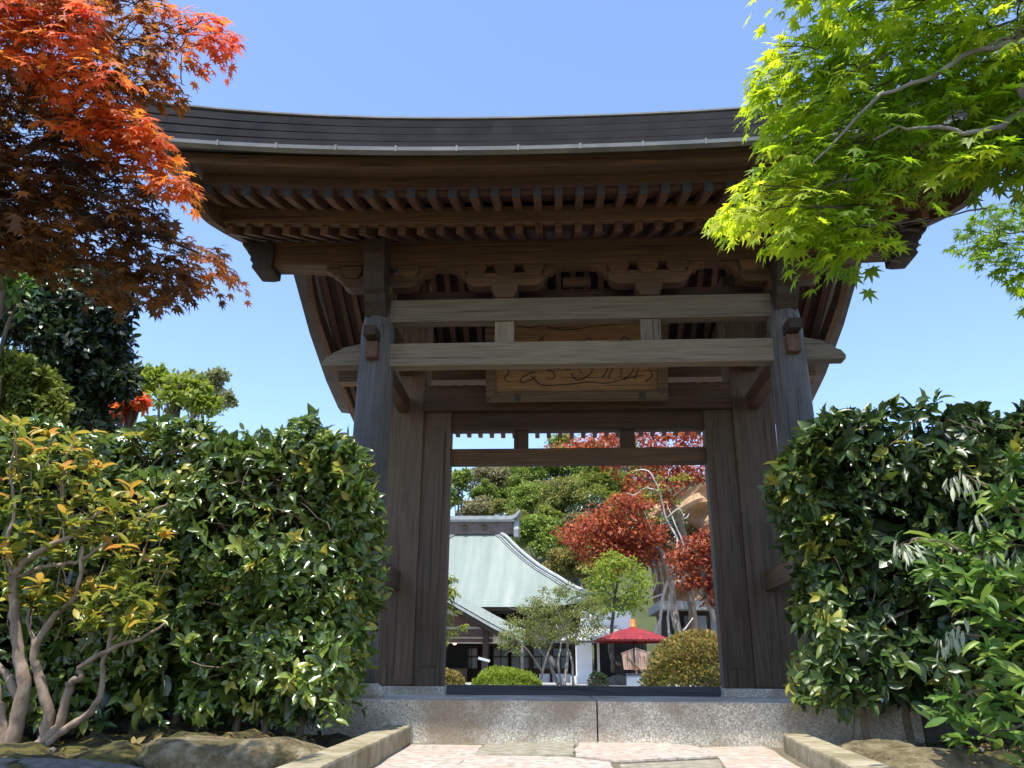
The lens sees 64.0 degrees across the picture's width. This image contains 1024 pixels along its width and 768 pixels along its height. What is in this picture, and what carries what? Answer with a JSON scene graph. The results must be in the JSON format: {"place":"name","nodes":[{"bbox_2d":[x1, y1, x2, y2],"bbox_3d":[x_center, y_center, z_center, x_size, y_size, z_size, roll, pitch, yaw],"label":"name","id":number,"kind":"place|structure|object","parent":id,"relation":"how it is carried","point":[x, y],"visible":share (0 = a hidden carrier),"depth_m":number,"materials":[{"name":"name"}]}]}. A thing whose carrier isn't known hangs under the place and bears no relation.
{"place":"outdoors","nodes":[
{"label":"outdoors","id":0,"kind":"place"},
{"bbox_2d":[0,719,352,767],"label":"mossy ground","id":1,"kind":"structure","parent":0,"point":[102,746],"depth_m":4.64,"materials":[{"name":"brown soil"}]},
{"bbox_2d":[0,758,141,767],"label":"boulder","id":2,"kind":"object","parent":1,"relation":"on","point":[53,763],"visible":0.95,"depth_m":3.64,"materials":[{"name":"stone"}]},
{"bbox_2d":[0,414,179,746],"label":"shrub","id":3,"kind":"object","parent":1,"relation":"on","point":[19,688],"visible":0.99,"depth_m":4.84,"materials":[{"name":"green plant"}]},
{"bbox_2d":[0,403,394,738],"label":"hedge","id":4,"kind":"object","parent":1,"relation":"on","point":[273,606],"visible":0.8,"depth_m":5.32,"materials":[{"name":"green plant"}]},
{"bbox_2d":[134,735,325,767],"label":"boulder","id":5,"kind":"object","parent":1,"relation":"on","point":[192,751],"visible":0.84,"depth_m":3.75,"materials":[{"name":"grey stone"}]},
{"bbox_2d":[28,726,1023,755],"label":"pebbles","id":6,"kind":"object","parent":1,"relation":"on","point":[122,731],"visible":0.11,"depth_m":5.06,"materials":[{"name":"stone"}]},
{"bbox_2d":[0,0,1023,515],"label":"sky","id":7,"kind":"structure","parent":0,"point":[931,327],"materials":[{"name":"blue"}]},
{"bbox_2d":[510,476,705,671],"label":"hill","id":8,"kind":"structure","parent":0,"point":[645,621],"depth_m":47.27,"materials":[{"name":"green plant"}]},
{"bbox_2d":[451,467,474,515],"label":"slender tree","id":9,"kind":"object","parent":8,"relation":"on","point":[462,478],"visible":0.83,"depth_m":44.65,"materials":[{"name":"green plant"}]},
{"bbox_2d":[456,493,502,515],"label":"olive tree","id":10,"kind":"object","parent":8,"relation":"on","point":[479,506],"visible":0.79,"depth_m":60.20,"materials":[{"name":"green plant"}]},
{"bbox_2d":[468,477,498,500],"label":"hillside tree","id":11,"kind":"object","parent":8,"relation":"on","point":[479,490],"visible":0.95,"depth_m":62.73,"materials":[{"name":"green plant"}]},
{"bbox_2d":[468,467,513,490],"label":"olive tree","id":12,"kind":"object","parent":8,"relation":"on","point":[498,475],"visible":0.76,"depth_m":64.76,"materials":[{"name":"green plant"}]},
{"bbox_2d":[487,490,505,502],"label":"hillside tree","id":13,"kind":"object","parent":8,"relation":"on","point":[496,494],"visible":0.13,"depth_m":63.29,"materials":[{"name":"green plant"}]},
{"bbox_2d":[488,497,513,515],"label":"yellow tree","id":14,"kind":"object","parent":8,"relation":"on","point":[499,506],"visible":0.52,"depth_m":58.21,"materials":[{"name":"green plant"}]},
{"bbox_2d":[495,474,525,499],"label":"hillside tree","id":15,"kind":"object","parent":8,"relation":"on","point":[506,489],"visible":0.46,"depth_m":63.66,"materials":[{"name":"green plant"}]},
{"bbox_2d":[505,508,528,546],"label":"hillside tree","id":16,"kind":"object","parent":8,"relation":"on","point":[510,512],"visible":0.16,"depth_m":49.88,"materials":[{"name":"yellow plant"}]},
{"bbox_2d":[504,480,552,513],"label":"green tree","id":17,"kind":"object","parent":8,"relation":"on","point":[526,498],"visible":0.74,"depth_m":57.02,"materials":[{"name":"green plant"}]},
{"bbox_2d":[507,466,557,483],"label":"green tree","id":18,"kind":"object","parent":8,"relation":"on","point":[530,473],"visible":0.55,"depth_m":66.27,"materials":[{"name":"green plant"}]},
{"bbox_2d":[511,512,562,560],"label":"green tree","id":19,"kind":"object","parent":8,"relation":"on","point":[531,525],"visible":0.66,"depth_m":47.30,"materials":[{"name":"green plant"}]},
{"bbox_2d":[533,479,555,489],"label":"hillside tree","id":20,"kind":"object","parent":8,"relation":"on","point":[542,481],"visible":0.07,"depth_m":64.36,"materials":[{"name":"green plant"}]},
{"bbox_2d":[527,525,570,569],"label":"green tree","id":21,"kind":"object","parent":8,"relation":"on","point":[544,541],"visible":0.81,"depth_m":45.27,"materials":[{"name":"green plant"}]},
{"bbox_2d":[537,504,565,561],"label":"hillside tree","id":22,"kind":"object","parent":8,"relation":"on","point":[546,509],"visible":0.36,"depth_m":51.65,"materials":[{"name":"green plant"}]},
{"bbox_2d":[544,433,576,447],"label":"green tree","id":23,"kind":"object","parent":8,"relation":"on","point":[556,439],"visible":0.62,"depth_m":75.99,"materials":[{"name":"green plant"}]},
{"bbox_2d":[545,443,583,479],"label":"green tree","id":24,"kind":"object","parent":8,"relation":"on","point":[562,471],"visible":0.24,"depth_m":67.93,"materials":[{"name":"green plant"}]},
{"bbox_2d":[534,475,596,518],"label":"yellow tipped tree","id":25,"kind":"object","parent":8,"relation":"on","point":[561,496],"visible":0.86,"depth_m":54.82,"materials":[{"name":"green plant"}]},
{"bbox_2d":[560,510,595,587],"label":"hillside tree","id":26,"kind":"object","parent":8,"relation":"on","point":[571,515],"visible":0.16,"depth_m":48.96,"materials":[{"name":"green plant"}]},
{"bbox_2d":[566,535,600,589],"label":"hillside tree","id":27,"kind":"object","parent":8,"relation":"on","point":[588,550],"visible":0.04,"depth_m":42.81,"materials":[{"name":"green plant"}]},
{"bbox_2d":[565,492,622,537],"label":"dark tree","id":28,"kind":"object","parent":8,"relation":"on","point":[580,509],"visible":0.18,"depth_m":51.54,"materials":[{"name":"green plant"}]},
{"bbox_2d":[568,466,624,496],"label":"yellow green tree","id":29,"kind":"object","parent":8,"relation":"on","point":[591,475],"visible":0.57,"depth_m":60.23,"materials":[{"name":"green plant"}]},
{"bbox_2d":[588,483,612,508],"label":"hillside tree","id":30,"kind":"object","parent":8,"relation":"on","point":[598,491],"visible":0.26,"depth_m":57.26,"materials":[{"name":"green plant"}]},
{"bbox_2d":[595,510,620,607],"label":"hillside tree","id":31,"kind":"object","parent":8,"relation":"on","point":[613,549],"visible":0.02,"depth_m":46.21,"materials":[{"name":"yellow plant"}]},
{"bbox_2d":[584,440,639,472],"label":"green tree","id":32,"kind":"object","parent":8,"relation":"on","point":[615,446],"visible":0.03,"depth_m":71.33,"materials":[{"name":"green plant"}]},
{"bbox_2d":[610,469,634,490],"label":"hillside tree","id":33,"kind":"object","parent":8,"relation":"on","point":[623,473],"visible":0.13,"depth_m":62.23,"materials":[{"name":"green plant"}]},
{"bbox_2d":[602,489,647,515],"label":"hillside tree","id":34,"kind":"object","parent":8,"relation":"on","point":[617,492],"visible":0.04,"depth_m":54.77,"materials":[{"name":"green plant"}]},
{"bbox_2d":[622,466,667,476],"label":"hillside tree","id":35,"kind":"object","parent":8,"relation":"on","point":[633,467],"visible":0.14,"depth_m":66.70,"materials":[{"name":"green plant"}]},
{"bbox_2d":[638,490,666,504],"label":"hillside tree","id":36,"kind":"object","parent":8,"relation":"on","point":[658,499],"visible":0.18,"depth_m":56.55,"materials":[{"name":"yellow plant"}]},
{"bbox_2d":[648,482,709,674],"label":"cliff","id":37,"kind":"structure","parent":8,"relation":"on","point":[694,504],"depth_m":37.08,"materials":[{"name":"beige stone"}]},
{"bbox_2d":[410,743,808,767],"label":"path","id":38,"kind":"structure","parent":0,"point":[781,752],"depth_m":5.00,"materials":[{"name":"grey stone"}]},
{"bbox_2d":[276,725,410,767],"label":"kerb stone","id":39,"kind":"object","parent":38,"relation":"on","point":[372,749],"visible":0.86,"depth_m":4.12,"materials":[{"name":"beige stone"}]},
{"bbox_2d":[373,744,481,767],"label":"paving slab","id":40,"kind":"structure","parent":38,"relation":"on","point":[427,756],"depth_m":4.83,"materials":[{"name":"beige stone"}]},
{"bbox_2d":[475,742,574,756],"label":"paving slab","id":41,"kind":"structure","parent":38,"relation":"on","point":[559,749],"depth_m":5.23,"materials":[{"name":"beige stone"}]},
{"bbox_2d":[452,755,612,767],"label":"paving slab","id":42,"kind":"structure","parent":38,"relation":"on","point":[491,761],"depth_m":4.42,"materials":[{"name":"beige stone"}]},
{"bbox_2d":[575,741,717,762],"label":"paving slab","id":43,"kind":"structure","parent":38,"relation":"on","point":[630,752],"depth_m":5.05,"materials":[{"name":"beige stone"}]},
{"bbox_2d":[619,760,722,767],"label":"paving slab","id":44,"kind":"structure","parent":38,"relation":"on","point":[700,764],"depth_m":4.46,"materials":[{"name":"beige stone"}]},
{"bbox_2d":[702,746,799,767],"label":"paving slab","id":45,"kind":"structure","parent":38,"relation":"on","point":[749,757],"depth_m":4.90,"materials":[{"name":"beige stone"}]},
{"bbox_2d":[783,734,891,767],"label":"kerb stone","id":46,"kind":"object","parent":38,"relation":"on","point":[809,751],"visible":0.88,"depth_m":4.24,"materials":[{"name":"beige stone"}]},
{"bbox_2d":[625,673,641,685],"bbox_3d":[3.248,7.782,21.539,0.512,0.324,0.340,-1,-20,3],"label":"stand panel","id":47,"kind":"object","parent":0,"point":[632,679],"visible":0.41,"depth_m":21.41,"materials":[{"name":"metal"}]},
{"bbox_2d":[465,682,959,700],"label":"courtyard","id":48,"kind":"structure","parent":0,"point":[553,683],"depth_m":23.60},
{"bbox_2d":[108,390,152,437],"bbox_3d":[-4.991,1.841,9.879,0.814,3.796,0.603,-1,-20,3],"label":"red shrub","id":49,"kind":"object","parent":48,"relation":"on","point":[130,413],"visible":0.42,"depth_m":10.34,"materials":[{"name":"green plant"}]},
{"bbox_2d":[138,362,227,452],"bbox_3d":[-5.356,2.028,12.377,1.700,5.110,1.023,-1,-20,3],"label":"bright maple","id":50,"kind":"object","parent":48,"relation":"on","point":[184,390],"visible":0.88,"depth_m":12.86,"materials":[{"name":"green plant"}]},
{"bbox_2d":[173,366,239,437],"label":"pale tree","id":51,"kind":"object","parent":48,"relation":"on","point":[217,376],"visible":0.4,"depth_m":34.60,"materials":[{"name":"green plant"}]},
{"bbox_2d":[445,667,467,684],"bbox_3d":[-1.253,5.814,16.080,0.806,0.505,0.664,-1,-20,3],"label":"azalea bush","id":52,"kind":"object","parent":48,"relation":"on","point":[453,677],"visible":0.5,"depth_m":15.94,"materials":[{"name":"yellow plant"}]},
{"bbox_2d":[446,575,471,646],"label":"weeping tree","id":53,"kind":"object","parent":48,"relation":"on","point":[451,592],"visible":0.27,"depth_m":14.90,"materials":[{"name":"green plant"}]},
{"bbox_2d":[478,657,489,670],"bbox_3d":[-0.847,8.617,24.654,0.352,0.779,0.250,-1,-20,3],"label":"lectern stand","id":54,"kind":"object","parent":48,"relation":"on","point":[484,659],"visible":0.57,"depth_m":24.69,"materials":[{"name":"metal"}]},
{"bbox_2d":[469,664,542,684],"bbox_3d":[-0.115,6.434,17.915,1.651,0.583,1.380,-1,-20,3],"label":"azalea bush","id":55,"kind":"object","parent":48,"relation":"on","point":[495,674],"visible":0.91,"depth_m":17.60,"materials":[{"name":"green plant"}]},
{"bbox_2d":[521,643,523,669],"bbox_3d":[0.278,7.609,22.260,0.085,1.090,0.083,-4,-20,11],"label":"post","id":56,"kind":"object","parent":48,"relation":"on","point":[522,660],"visible":0.42,"depth_m":22.27,"materials":[{"name":"grey wood"}]},
{"bbox_2d":[446,509,600,682],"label":"temple hall","id":57,"kind":"structure","parent":48,"relation":"on","point":[496,570],"depth_m":31.63,"materials":[{"name":"green metal"}]},
{"bbox_2d":[446,643,466,667],"bbox_3d":[-3.245,10.574,30.908,3.099,1.564,0.050,-1,-20,3],"label":"dark doorway","id":58,"kind":"structure","parent":57,"relation":"in","point":[456,655],"depth_m":30.93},
{"bbox_2d":[467,645,478,681],"bbox_3d":[-1.537,10.688,31.306,0.502,1.353,0.130,-1,-20,3],"label":"sliding door","id":59,"kind":"structure","parent":57,"relation":"in","point":[472,650],"depth_m":31.28,"materials":[{"name":"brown wood"}]},
{"bbox_2d":[493,646,508,666],"bbox_3d":[-0.429,10.667,31.246,0.615,1.350,0.130,-1,-20,3],"label":"sliding door","id":60,"kind":"structure","parent":57,"relation":"in","point":[500,658],"depth_m":31.28,"materials":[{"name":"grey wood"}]},
{"bbox_2d":[510,646,528,670],"bbox_3d":[0.311,10.653,31.206,0.732,1.347,0.130,-1,-20,3],"label":"sliding door","id":61,"kind":"structure","parent":57,"relation":"in","point":[515,660],"depth_m":31.19,"materials":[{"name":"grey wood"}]},
{"bbox_2d":[532,646,549,676],"bbox_3d":[1.114,10.639,31.162,0.667,1.346,0.130,-1,-20,3],"label":"sliding door","id":62,"kind":"structure","parent":57,"relation":"in","point":[536,653],"depth_m":31.14,"materials":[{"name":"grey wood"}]},
{"bbox_2d":[552,646,568,673],"bbox_3d":[1.851,10.625,31.122,0.628,1.344,0.130,-1,-20,3],"label":"sliding door","id":63,"kind":"structure","parent":57,"relation":"in","point":[555,651],"depth_m":31.13,"materials":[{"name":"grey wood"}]},
{"bbox_2d":[494,581,611,685],"bbox_3d":[1.034,6.726,22.254,3.306,2.827,2.915,-1,-20,3],"label":"sparse tree","id":64,"kind":"object","parent":48,"relation":"on","point":[565,631],"visible":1,"depth_m":21.91,"materials":[{"name":"green plant"}]},
{"bbox_2d":[571,643,594,683],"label":"white wall","id":65,"kind":"structure","parent":48,"relation":"on","point":[583,662],"depth_m":27.37,"materials":[{"name":"paint"}]},
{"bbox_2d":[587,670,609,685],"bbox_3d":[2.221,7.606,21.090,0.623,0.534,0.540,-1,-20,3],"label":"shrub","id":66,"kind":"object","parent":48,"relation":"on","point":[593,681],"visible":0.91,"depth_m":20.98,"materials":[{"name":"green plant"}]},
{"bbox_2d":[558,611,647,680],"bbox_3d":[3.036,8.682,27.106,2.983,2.413,2.450,-1,-20,3],"label":"side entrance","id":67,"kind":"object","parent":48,"relation":"on","point":[602,662],"visible":0.37,"depth_m":27.78,"materials":[{"name":"grey tile"}]},
{"bbox_2d":[549,488,681,655],"bbox_3d":[3.643,6.627,29.060,4.651,5.744,3.503,-1,-20,3],"label":"deep red maple","id":68,"kind":"object","parent":48,"relation":"on","point":[641,543],"visible":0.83,"depth_m":28.79,"materials":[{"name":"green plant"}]},
{"bbox_2d":[606,674,625,685],"bbox_3d":[2.866,8.214,22.418,0.647,0.509,0.516,-1,-20,3],"label":"boulder","id":69,"kind":"object","parent":48,"relation":"on","point":[619,679],"visible":0.35,"depth_m":22.24,"materials":[{"name":"stone"}]},
{"bbox_2d":[580,549,661,672],"bbox_3d":[3.426,6.995,25.767,2.474,3.937,3.179,-1,-20,3],"label":"green tree","id":70,"kind":"object","parent":48,"relation":"on","point":[603,563],"visible":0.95,"depth_m":25.70,"materials":[{"name":"green plant"}]},
{"bbox_2d":[538,432,705,655],"bbox_3d":[5.019,5.832,32.691,7.979,9.537,5.025,-1,-20,3],"label":"deep red maple","id":71,"kind":"object","parent":48,"relation":"on","point":[612,440],"visible":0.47,"depth_m":32.71,"materials":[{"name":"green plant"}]},
{"bbox_2d":[593,619,666,673],"bbox_3d":[3.375,7.426,22.669,2.222,1.748,2.222,-1,-20,3],"label":"umbrella","id":72,"kind":"object","parent":48,"relation":"on","point":[632,634],"visible":0.93,"depth_m":22.36,"materials":[{"name":"paper"}]},
{"bbox_2d":[621,648,649,673],"bbox_3d":[3.729,8.516,24.657,0.880,1.114,0.128,-1,-20,3],"label":"notice board","id":73,"kind":"object","parent":48,"relation":"on","point":[641,658],"visible":0.9,"depth_m":24.68,"materials":[{"name":"brown wood"}]},
{"bbox_2d":[628,469,693,646],"bbox_3d":[5.342,6.506,29.411,3.178,7.287,1.611,1,-20,-3],"label":"crape myrtle","id":74,"kind":"object","parent":48,"relation":"on","point":[663,593],"visible":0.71,"depth_m":29.83,"materials":[{"name":"grey plant"}]},
{"bbox_2d":[627,627,720,687],"bbox_3d":[3.042,4.312,12.633,2.043,1.081,2.006,14,-24,-34],"label":"azalea bush","id":75,"kind":"object","parent":48,"relation":"on","point":[684,644],"visible":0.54,"depth_m":12.26,"materials":[{"name":"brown plant"}]},
{"bbox_2d":[663,524,716,632],"bbox_3d":[6.460,6.598,27.084,3.057,4.397,2.860,-1,-20,3],"label":"deep red maple","id":76,"kind":"object","parent":48,"relation":"on","point":[702,579],"visible":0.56,"depth_m":26.77,"materials":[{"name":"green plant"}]},
{"bbox_2d":[928,734,1023,767],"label":"mossy ground","id":77,"kind":"structure","parent":0,"point":[997,753],"depth_m":5.00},
{"bbox_2d":[28,720,1023,757],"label":"leaf litter","id":78,"kind":"object","parent":77,"relation":"on","point":[134,741],"visible":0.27,"depth_m":4.96,"materials":[{"name":"brown plant"}]},
{"bbox_2d":[756,387,1023,747],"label":"hedge","id":79,"kind":"object","parent":77,"relation":"on","point":[845,512],"visible":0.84,"depth_m":5.39,"materials":[{"name":"green plant"}]},
{"bbox_2d":[893,439,1023,767],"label":"shrub","id":80,"kind":"object","parent":77,"relation":"on","point":[995,604],"visible":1,"depth_m":4.16,"materials":[{"name":"green plant"}]},
{"bbox_3d":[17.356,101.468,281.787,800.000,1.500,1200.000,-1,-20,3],"label":"ground","id":81,"kind":"structure","parent":0,"visible":0},
{"bbox_2d":[0,260,40,356],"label":"broadleaf shrub","id":82,"kind":"object","parent":81,"relation":"on","point":[8,287],"visible":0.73,"depth_m":8.00,"materials":[{"name":"green plant"}]},
{"bbox_2d":[0,344,75,428],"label":"broadleaf bush","id":83,"kind":"object","parent":81,"relation":"on","point":[28,384],"visible":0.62,"depth_m":7.97,"materials":[{"name":"green plant"}]},
{"bbox_2d":[0,245,149,441],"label":"evergreen tree","id":84,"kind":"object","parent":81,"relation":"on","point":[91,355],"visible":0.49,"depth_m":9.12,"materials":[{"name":"green plant"}]},
{"bbox_2d":[0,0,252,326],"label":"red maple","id":85,"kind":"object","parent":81,"relation":"on","point":[56,112],"visible":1,"depth_m":3.38,"materials":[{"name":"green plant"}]},
{"bbox_2d":[27,709,260,728],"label":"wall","id":86,"kind":"structure","parent":81,"relation":"on","point":[121,722],"depth_m":6.04,"materials":[{"name":"stone"}]},
{"bbox_2d":[273,694,596,744],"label":"granite plinth","id":87,"kind":"structure","parent":81,"relation":"on","point":[465,719],"depth_m":5.89,"materials":[{"name":"grey stone"}]},
{"bbox_2d":[138,90,988,701],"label":"temple gate","id":88,"kind":"structure","parent":87,"relation":"on","point":[414,256],"depth_m":7.31,"materials":[{"name":"brown wood"}]},
{"bbox_2d":[485,323,667,402],"bbox_3d":[0.652,-0.318,8.356,1.846,0.947,0.436,-1,-20,3],"label":"name board","id":89,"kind":"object","parent":88,"relation":"attached to","point":[577,385],"visible":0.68,"depth_m":8.36,"materials":[{"name":"brown wood"}]},
{"bbox_2d":[542,546,599,675],"bbox_3d":[2.835,10.809,38.572,3.030,6.373,2.620,-1,-20,3],"label":"olive tree","id":90,"kind":"object","parent":81,"relation":"on","point":[560,562],"visible":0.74,"depth_m":38.78,"materials":[{"name":"olive green leaf"},{"name":"brown bark"}]},
{"bbox_2d":[615,507,696,621],"bbox_3d":[6.526,9.341,36.066,3.806,8.175,4.090,-1,-20,3],"label":"dark tree","id":91,"kind":"object","parent":81,"relation":"on","point":[671,535],"visible":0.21,"depth_m":36.33,"materials":[{"name":"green plant"}]},
{"bbox_2d":[649,601,719,682],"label":"outbuilding","id":92,"kind":"structure","parent":81,"relation":"on","point":[704,621],"depth_m":32.08,"materials":[{"name":"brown wood"}]},
{"bbox_2d":[682,614,715,650],"bbox_3d":[7.442,9.711,31.953,1.479,1.395,0.140,-1,-20,3],"label":"window","id":93,"kind":"structure","parent":92,"relation":"in","point":[704,621],"depth_m":32.04,"materials":[{"name":"grey wood"}]},
{"bbox_2d":[588,695,925,746],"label":"granite plinth","id":94,"kind":"structure","parent":81,"relation":"on","point":[705,721],"depth_m":5.79,"materials":[{"name":"grey stone"}]},
{"bbox_2d":[700,0,1023,332],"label":"green maple","id":95,"kind":"object","parent":81,"relation":"on","point":[990,98],"visible":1,"depth_m":2.81,"materials":[{"name":"green plant"}]},
{"bbox_2d":[838,739,915,756],"bbox_3d":[1.981,2.050,4.381,0.467,0.275,0.393,-1,-20,3],"label":"boulder","id":96,"kind":"object","parent":81,"relation":"on","point":[867,748],"visible":0.42,"depth_m":4.37,"materials":[{"name":"beige stone"}]},
{"bbox_2d":[867,747,1018,767],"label":"boulder","id":97,"kind":"object","parent":81,"relation":"on","point":[922,757],"visible":0.88,"depth_m":4.00,"materials":[{"name":"brown stone"}]},
{"bbox_2d":[921,699,1023,746],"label":"wall","id":98,"kind":"structure","parent":81,"relation":"on","point":[933,734],"depth_m":5.72,"materials":[{"name":"stone"}]}
]}

